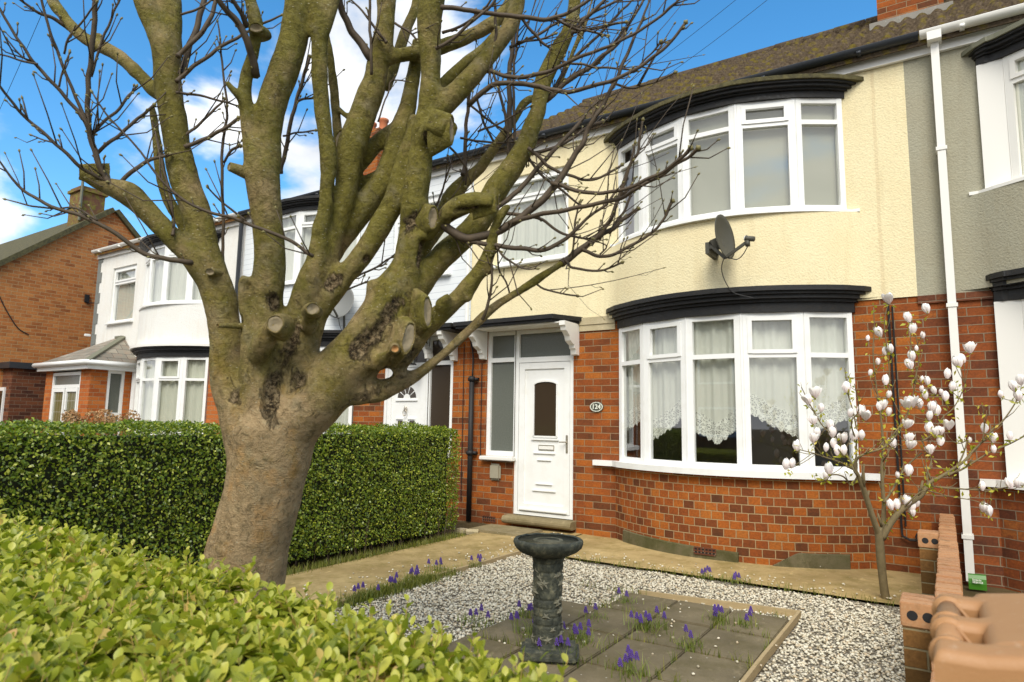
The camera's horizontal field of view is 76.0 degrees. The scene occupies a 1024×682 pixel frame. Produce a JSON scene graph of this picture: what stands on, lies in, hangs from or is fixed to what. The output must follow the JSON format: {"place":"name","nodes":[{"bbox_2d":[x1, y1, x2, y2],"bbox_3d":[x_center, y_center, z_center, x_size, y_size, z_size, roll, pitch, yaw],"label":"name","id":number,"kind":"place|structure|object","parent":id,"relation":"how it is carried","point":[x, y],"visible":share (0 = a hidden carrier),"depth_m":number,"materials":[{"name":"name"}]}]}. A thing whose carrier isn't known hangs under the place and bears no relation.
{"place":"outdoors","nodes":[
{"label":"outdoors","id":0,"kind":"place"},
{"bbox_2d":[0,2,46,107],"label":"overhead wire","id":1,"kind":"object","parent":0,"point":[22,58],"visible":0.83,"depth_m":7.85,"materials":[{"name":"black"}]},
{"bbox_2d":[284,526,580,604],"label":"garden path","id":2,"kind":"structure","parent":0,"point":[372,568],"depth_m":6.29,"materials":[{"name":"concrete"}]},
{"bbox_2d":[370,572,405,593],"bbox_3d":[-0.992,1.945,5.274,0.292,0.130,0.364,3,-7,-13],"label":"grape hyacinth","id":3,"kind":"object","parent":2,"relation":"on","point":[390,579],"visible":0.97,"depth_m":5.27,"materials":[{"name":"purple plant"}]},
{"bbox_2d":[398,565,429,580],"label":"grape hyacinth","id":4,"kind":"object","parent":2,"relation":"on","point":[416,572],"visible":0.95,"depth_m":5.58,"materials":[{"name":"purple plant"}]},
{"bbox_2d":[425,557,454,572],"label":"grape hyacinth","id":5,"kind":"object","parent":2,"relation":"on","point":[436,562],"visible":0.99,"depth_m":5.96,"materials":[{"name":"purple plant"}]},
{"bbox_2d":[469,524,542,535],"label":"step slab","id":6,"kind":"structure","parent":2,"relation":"on","point":[502,529],"depth_m":8.16,"materials":[{"name":"concrete"}]},
{"bbox_2d":[286,530,894,681],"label":"grass tufts","id":7,"kind":"object","parent":2,"relation":"on","point":[401,585],"visible":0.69,"depth_m":5.43,"materials":[{"name":"green plant"}]},
{"bbox_2d":[0,0,876,243],"label":"sky","id":8,"kind":"structure","parent":0,"point":[773,22],"materials":[{"name":"blue"}]},
{"bbox_2d":[303,532,905,681],"bbox_3d":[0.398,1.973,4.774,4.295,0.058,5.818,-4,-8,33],"label":"gravel","id":9,"kind":"structure","parent":0,"point":[710,593],"depth_m":4.97,"materials":[{"name":"white gravel"}]},
{"bbox_2d":[340,581,379,603],"bbox_3d":[-1.124,1.913,4.999,0.328,0.121,0.270,-4,-8,33],"label":"grape hyacinth","id":10,"kind":"object","parent":9,"relation":"on","point":[362,586],"visible":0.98,"depth_m":5.01,"materials":[{"name":"purple plant"}]},
{"bbox_2d":[457,604,483,623],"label":"grape hyacinth","id":11,"kind":"object","parent":9,"relation":"on","point":[471,613],"visible":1,"depth_m":4.53,"materials":[{"name":"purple plant"}]},
{"bbox_2d":[461,554,483,567],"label":"grape hyacinth","id":12,"kind":"object","parent":9,"relation":"on","point":[479,560],"visible":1,"depth_m":6.22,"materials":[{"name":"purple plant"}]},
{"bbox_2d":[432,635,520,664],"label":"paving slab","id":13,"kind":"structure","parent":9,"relation":"on","point":[496,649],"depth_m":3.95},
{"bbox_2d":[461,608,491,630],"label":"grape hyacinth","id":14,"kind":"object","parent":9,"relation":"on","point":[476,612],"visible":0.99,"depth_m":4.40,"materials":[{"name":"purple plant"}]},
{"bbox_2d":[471,616,532,646],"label":"paving slab","id":15,"kind":"structure","parent":9,"relation":"on","point":[505,627],"depth_m":4.27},
{"bbox_2d":[503,611,532,637],"bbox_3d":[0.100,1.823,4.218,0.329,0.147,0.285,0,-7,4],"label":"grape hyacinth","id":16,"kind":"object","parent":15,"relation":"on","point":[516,616],"visible":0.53,"depth_m":4.24,"materials":[{"name":"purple plant"}]},
{"bbox_2d":[496,651,582,681],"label":"paving slab","id":17,"kind":"structure","parent":9,"relation":"on","point":[554,669],"depth_m":3.65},
{"bbox_2d":[513,533,582,664],"bbox_3d":[0.211,1.514,3.899,0.419,0.668,0.419,1,-7,-4],"label":"bird bath","id":18,"kind":"object","parent":17,"relation":"on","point":[548,553],"visible":0.98,"depth_m":3.82,"materials":[{"name":"grey stone"}]},
{"bbox_2d":[525,635,587,667],"bbox_3d":[0.245,1.769,3.722,0.341,0.137,0.402,7,-9,-40],"label":"grape hyacinth","id":19,"kind":"object","parent":17,"relation":"on","point":[567,643],"visible":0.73,"depth_m":3.79,"materials":[{"name":"purple plant"}]},
{"bbox_2d":[521,600,599,625],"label":"paving slab","id":20,"kind":"structure","parent":9,"relation":"on","point":[572,609],"depth_m":4.73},
{"bbox_2d":[511,600,532,619],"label":"grape hyacinth","id":21,"kind":"object","parent":20,"relation":"on","point":[530,606],"visible":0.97,"depth_m":4.61,"materials":[{"name":"purple plant"}]},
{"bbox_2d":[562,626,621,664],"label":"paving slab","id":22,"kind":"structure","parent":9,"relation":"on","point":[593,651],"depth_m":4.07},
{"bbox_2d":[563,619,617,649],"bbox_3d":[0.422,1.814,4.097,0.390,0.145,0.419,-4,-8,33],"label":"grape hyacinth","id":23,"kind":"object","parent":22,"relation":"on","point":[575,629],"visible":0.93,"depth_m":4.07,"materials":[{"name":"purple plant"}]},
{"bbox_2d":[562,663,650,681],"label":"paving slab","id":24,"kind":"structure","parent":9,"relation":"on","point":[586,672],"depth_m":3.54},
{"bbox_2d":[605,645,664,681],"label":"grape hyacinth","id":25,"kind":"object","parent":24,"relation":"on","point":[628,650],"visible":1,"depth_m":3.57,"materials":[{"name":"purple plant"}]},
{"bbox_2d":[569,607,652,639],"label":"paving slab","id":26,"kind":"structure","parent":9,"relation":"on","point":[615,620],"depth_m":4.47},
{"bbox_2d":[578,603,608,622],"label":"grape hyacinth","id":27,"kind":"object","parent":26,"relation":"on","point":[586,610],"visible":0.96,"depth_m":4.58,"materials":[{"name":"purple plant"}]},
{"bbox_2d":[587,638,683,680],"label":"paving slab","id":28,"kind":"structure","parent":9,"relation":"on","point":[646,650],"depth_m":3.85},
{"bbox_2d":[605,593,677,618],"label":"paving slab","id":29,"kind":"structure","parent":9,"relation":"on","point":[647,603],"depth_m":4.96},
{"bbox_2d":[612,587,638,604],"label":"grape hyacinth","id":30,"kind":"object","parent":29,"relation":"on","point":[626,594],"visible":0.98,"depth_m":5.02,"materials":[{"name":"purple plant"}]},
{"bbox_2d":[651,679,665,681],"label":"paving slab","id":31,"kind":"structure","parent":9,"relation":"on","point":[655,680],"depth_m":3.48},
{"bbox_2d":[626,618,709,652],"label":"paving slab","id":32,"kind":"structure","parent":9,"relation":"on","point":[663,639],"depth_m":4.26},
{"bbox_2d":[623,606,674,636],"bbox_3d":[0.916,1.856,4.399,0.393,0.154,0.360,-4,-8,33],"label":"grape hyacinth","id":33,"kind":"object","parent":32,"relation":"on","point":[648,617],"visible":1,"depth_m":4.36,"materials":[{"name":"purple plant"}]},
{"bbox_2d":[658,600,731,630],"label":"paving slab","id":34,"kind":"structure","parent":9,"relation":"on","point":[691,614],"depth_m":4.71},
{"bbox_2d":[655,651,751,681],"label":"paving slab","id":35,"kind":"structure","parent":9,"relation":"on","point":[713,669],"depth_m":3.66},
{"bbox_2d":[693,566,722,581],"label":"grape hyacinth","id":36,"kind":"object","parent":9,"relation":"on","point":[703,572],"visible":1,"depth_m":5.88,"materials":[{"name":"purple plant"}]},
{"bbox_2d":[639,590,799,616],"bbox_3d":[1.567,2.018,5.040,1.198,0.050,0.025,-3,-8,26],"label":"edging board","id":37,"kind":"object","parent":9,"relation":"on","point":[757,608],"visible":0.8,"depth_m":5.00,"materials":[{"name":"beige wood"}]},
{"bbox_2d":[690,628,772,664],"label":"paving slab","id":38,"kind":"structure","parent":9,"relation":"on","point":[725,643],"depth_m":4.07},
{"bbox_2d":[667,624,716,656],"bbox_3d":[1.127,1.824,4.018,0.360,0.128,0.232,-4,-8,33],"label":"grape hyacinth","id":39,"kind":"object","parent":38,"relation":"on","point":[685,629],"visible":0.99,"depth_m":4.03,"materials":[{"name":"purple plant"}]},
{"bbox_2d":[717,571,751,585],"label":"grape hyacinth","id":40,"kind":"object","parent":9,"relation":"on","point":[735,575],"visible":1,"depth_m":5.74,"materials":[{"name":"purple plant"}]},
{"bbox_2d":[714,610,788,639],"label":"paving slab","id":41,"kind":"structure","parent":9,"relation":"on","point":[775,625],"depth_m":4.48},
{"bbox_2d":[699,603,738,628],"bbox_3d":[1.444,1.889,4.527,0.290,0.137,0.316,6,-9,-38],"label":"grape hyacinth","id":42,"kind":"object","parent":41,"relation":"on","point":[715,612],"visible":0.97,"depth_m":4.50,"materials":[{"name":"purple plant"}]},
{"bbox_2d":[733,606,759,629],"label":"grape hyacinth","id":43,"kind":"object","parent":41,"relation":"on","point":[746,618],"visible":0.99,"depth_m":4.48,"materials":[{"name":"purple plant"}]},
{"bbox_2d":[740,610,800,681],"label":"edging board","id":44,"kind":"object","parent":9,"relation":"on","point":[753,671],"visible":1,"depth_m":3.97,"materials":[{"name":"brown wood"}]},
{"bbox_2d":[564,557,1019,606],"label":"garden soil","id":45,"kind":"structure","parent":0,"point":[967,592],"depth_m":5.76,"materials":[{"name":"brown soil"}]},
{"bbox_2d":[60,409,140,434],"bbox_3d":[-7.830,2.037,12.355,1.931,1.518,0.797,-4,-8,33],"label":"hydrangea","id":46,"kind":"object","parent":45,"relation":"on","point":[70,417],"visible":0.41,"depth_m":12.30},
{"bbox_2d":[32,213,245,435],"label":"terraced house","id":47,"kind":"structure","parent":45,"relation":"on","point":[145,355],"depth_m":13.58,"materials":[{"name":"white render"},{"name":"brick"},{"name":"white upvc"}]},
{"bbox_2d":[104,264,136,325],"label":"window","id":48,"kind":"structure","parent":47,"relation":"in","point":[126,284],"depth_m":15.26,"materials":[{"name":"white plastic"}]},
{"bbox_2d":[132,357,208,434],"bbox_3d":[-7.162,1.171,13.358,2.587,1.622,0.587,-4,-8,33],"label":"bay window","id":49,"kind":"structure","parent":47,"relation":"in","point":[166,388],"depth_m":12.97,"materials":[{"name":"white plastic"}]},
{"bbox_2d":[139,244,202,311],"bbox_3d":[-7.135,-1.313,13.635,2.819,1.273,0.669,-4,-8,33],"label":"bay window","id":50,"kind":"structure","parent":47,"relation":"in","point":[165,283],"depth_m":13.32,"materials":[{"name":"white plastic"}]},
{"bbox_2d":[235,117,473,521],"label":"terraced house","id":51,"kind":"structure","parent":45,"relation":"on","point":[434,396],"depth_m":10.01,"materials":[{"name":"white paint"}]},
{"bbox_2d":[283,210,363,285],"bbox_3d":[-3.734,-1.533,11.420,2.819,1.273,0.668,-4,-8,33],"label":"bay window","id":52,"kind":"structure","parent":51,"relation":"in","point":[303,220],"depth_m":11.11,"materials":[{"name":"white plastic"}]},
{"bbox_2d":[320,346,353,433],"bbox_3d":[-3.751,0.951,11.138,2.587,1.622,0.588,-4,-8,33],"label":"bay window","id":53,"kind":"structure","parent":51,"relation":"in","point":[346,417],"depth_m":10.63,"materials":[{"name":"white plastic"}]},
{"bbox_2d":[330,289,353,329],"bbox_3d":[-2.720,-0.403,10.448,0.582,1.022,0.462,5,-8,-29],"label":"satellite dish","id":54,"kind":"object","parent":51,"relation":"attached to","point":[343,306],"visible":0.58,"depth_m":10.53,"materials":[{"name":"grey metal"}]},
{"bbox_2d":[386,368,425,427],"bbox_3d":[-1.620,1.392,9.972,0.776,1.961,0.091,-4,-8,33],"label":"door","id":55,"kind":"structure","parent":51,"relation":"in","point":[408,405],"depth_m":9.99,"materials":[{"name":"white plastic"}]},
{"bbox_2d":[394,194,451,276],"bbox_3d":[-1.400,-1.588,10.210,1.270,1.315,0.225,-4,-8,33],"label":"window","id":56,"kind":"structure","parent":51,"relation":"in","point":[397,224],"depth_m":10.19,"materials":[{"name":"white plastic"}]},
{"bbox_2d":[0,0,730,618],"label":"bare tree","id":57,"kind":"object","parent":45,"relation":"on","point":[286,392],"visible":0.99,"depth_m":2.99,"materials":[{"name":"grey plant"}]},
{"bbox_2d":[287,521,486,574],"bbox_3d":[-2.284,2.094,6.010,0.830,0.012,7.062,-4,-8,33],"label":"soil strip","id":58,"kind":"object","parent":45,"relation":"on","point":[464,524],"visible":0.12,"depth_m":7.18,"materials":[{"name":"brown soil"}]},
{"bbox_2d":[0,417,461,570],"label":"garden hedge","id":59,"kind":"object","parent":58,"relation":"on","point":[159,491],"visible":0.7,"depth_m":5.26,"materials":[{"name":"green plant"}]},
{"bbox_2d":[455,528,478,533],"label":"stone block","id":60,"kind":"structure","parent":58,"relation":"on","point":[469,531],"depth_m":8.06,"materials":[{"name":"beige stone"}]},
{"bbox_2d":[321,551,521,606],"bbox_3d":[-1.420,1.938,4.685,0.034,0.050,5.450,-4,-9,34],"label":"edging board","id":61,"kind":"object","parent":45,"relation":"on","point":[488,561],"visible":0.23,"depth_m":6.37,"materials":[{"name":"beige wood"}]},
{"bbox_2d":[453,0,952,573],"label":"terraced house","id":62,"kind":"structure","parent":45,"relation":"on","point":[687,368],"depth_m":7.15,"materials":[{"name":"paint"}]},
{"bbox_2d":[493,167,568,269],"bbox_3d":[0.286,-1.697,9.112,1.270,1.315,0.225,-4,-8,33],"label":"window","id":63,"kind":"structure","parent":62,"relation":"in","point":[528,233],"depth_m":9.15,"materials":[{"name":"white plastic"}]},
{"bbox_2d":[518,361,569,514],"bbox_3d":[0.419,1.259,8.628,0.776,1.961,0.118,-4,-8,33],"label":"door","id":64,"kind":"structure","parent":62,"relation":"in","point":[544,387],"depth_m":8.63,"materials":[{"name":"white plastic"}]},
{"bbox_2d":[590,402,603,411],"bbox_3d":[1.059,0.827,8.214,0.188,0.132,0.023,-4,-8,33],"label":"house number","id":65,"kind":"object","parent":62,"relation":"attached to","point":[596,406],"visible":1,"depth_m":8.21,"materials":[{"name":"ceramic"}]},
{"bbox_2d":[571,1,733,122],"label":"overhead wire","id":66,"kind":"object","parent":62,"relation":"attached to","point":[667,53],"visible":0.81,"depth_m":7.96,"materials":[{"name":"black"}]},
{"bbox_2d":[613,0,766,111],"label":"overhead wire","id":67,"kind":"object","parent":62,"relation":"attached to","point":[695,54],"visible":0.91,"depth_m":7.91,"materials":[{"name":"black"}]},
{"bbox_2d":[705,214,754,297],"bbox_3d":[2.263,-0.871,6.733,0.523,0.865,0.551,-4,-8,33],"label":"satellite dish","id":68,"kind":"object","parent":62,"relation":"attached to","point":[723,241],"visible":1,"depth_m":6.78,"materials":[{"name":"grey metal"}]},
{"bbox_2d":[610,98,859,246],"bbox_3d":[2.324,-1.925,7.465,2.819,1.273,0.654,-4,-8,33],"label":"bay window","id":69,"kind":"structure","parent":62,"relation":"in","point":[784,155],"depth_m":7.14,"materials":[{"name":"white plastic"}]},
{"bbox_2d":[592,312,879,480],"bbox_3d":[2.197,0.590,7.177,3.134,1.688,0.721,-4,-8,33],"label":"bay window","id":70,"kind":"structure","parent":62,"relation":"in","point":[712,364],"depth_m":6.90,"materials":[{"name":"white plastic"}]},
{"bbox_2d":[569,534,921,604],"bbox_3d":[2.024,2.225,6.605,3.624,0.014,1.457,-4,-8,33],"label":"path apron","id":71,"kind":"object","parent":45,"relation":"on","point":[865,581],"visible":0.59,"depth_m":6.19,"materials":[{"name":"concrete"}]},
{"bbox_2d":[782,292,1023,603],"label":"magnolia","id":72,"kind":"object","parent":45,"relation":"on","point":[911,503],"visible":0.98,"depth_m":5.35,"materials":[{"name":"white plant"}]},
{"bbox_2d":[899,513,962,681],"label":"garden wall","id":73,"kind":"structure","parent":45,"relation":"on","point":[940,563],"depth_m":3.21,"materials":[{"name":"brick"}]},
{"bbox_2d":[929,593,1023,681],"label":"wheeled bin","id":74,"kind":"object","parent":45,"relation":"on","point":[978,638],"visible":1,"depth_m":1.09,"materials":[{"name":"brown plastic"}]},
{"bbox_2d":[968,573,986,590],"bbox_3d":[4.064,2.103,5.720,0.130,0.130,0.082,-4,-8,33],"label":"green packet","id":75,"kind":"object","parent":45,"relation":"on","point":[977,581],"visible":1,"depth_m":5.71,"materials":[{"name":"green"}]},
{"label":"ground","id":76,"kind":"structure","parent":0,"visible":0},
{"bbox_2d":[0,362,46,435],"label":"brick extension","id":77,"kind":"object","parent":76,"relation":"on","point":[22,389],"visible":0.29,"depth_m":15.31,"materials":[{"name":"red"}]},
{"bbox_2d":[0,387,5,428],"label":"window","id":78,"kind":"structure","parent":77,"relation":"in","point":[2,389],"depth_m":15.22,"materials":[{"name":"white plastic"}]},
{"bbox_2d":[0,181,140,386],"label":"brick house","id":79,"kind":"structure","parent":76,"relation":"on","point":[48,279],"depth_m":16.53,"materials":[{"name":"orange brick"}]},
{"bbox_2d":[0,499,576,681],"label":"front hedge","id":80,"kind":"object","parent":76,"relation":"on","point":[77,604],"visible":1,"depth_m":1.68,"materials":[{"name":"green plant"}]},
{"bbox_2d":[902,0,1023,592],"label":"terraced house","id":81,"kind":"structure","parent":76,"relation":"on","point":[963,63],"depth_m":6.19,"materials":[{"name":"grey paint"}]},
{"bbox_2d":[969,49,1023,195],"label":"bay window","id":82,"kind":"structure","parent":81,"relation":"in","point":[1000,82],"depth_m":6.16,"materials":[{"name":"white paint"}]},
{"bbox_2d":[980,299,1023,489],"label":"bay window","id":83,"kind":"structure","parent":81,"relation":"in","point":[1009,315],"depth_m":5.92,"materials":[{"name":"white paint"}]}
]}

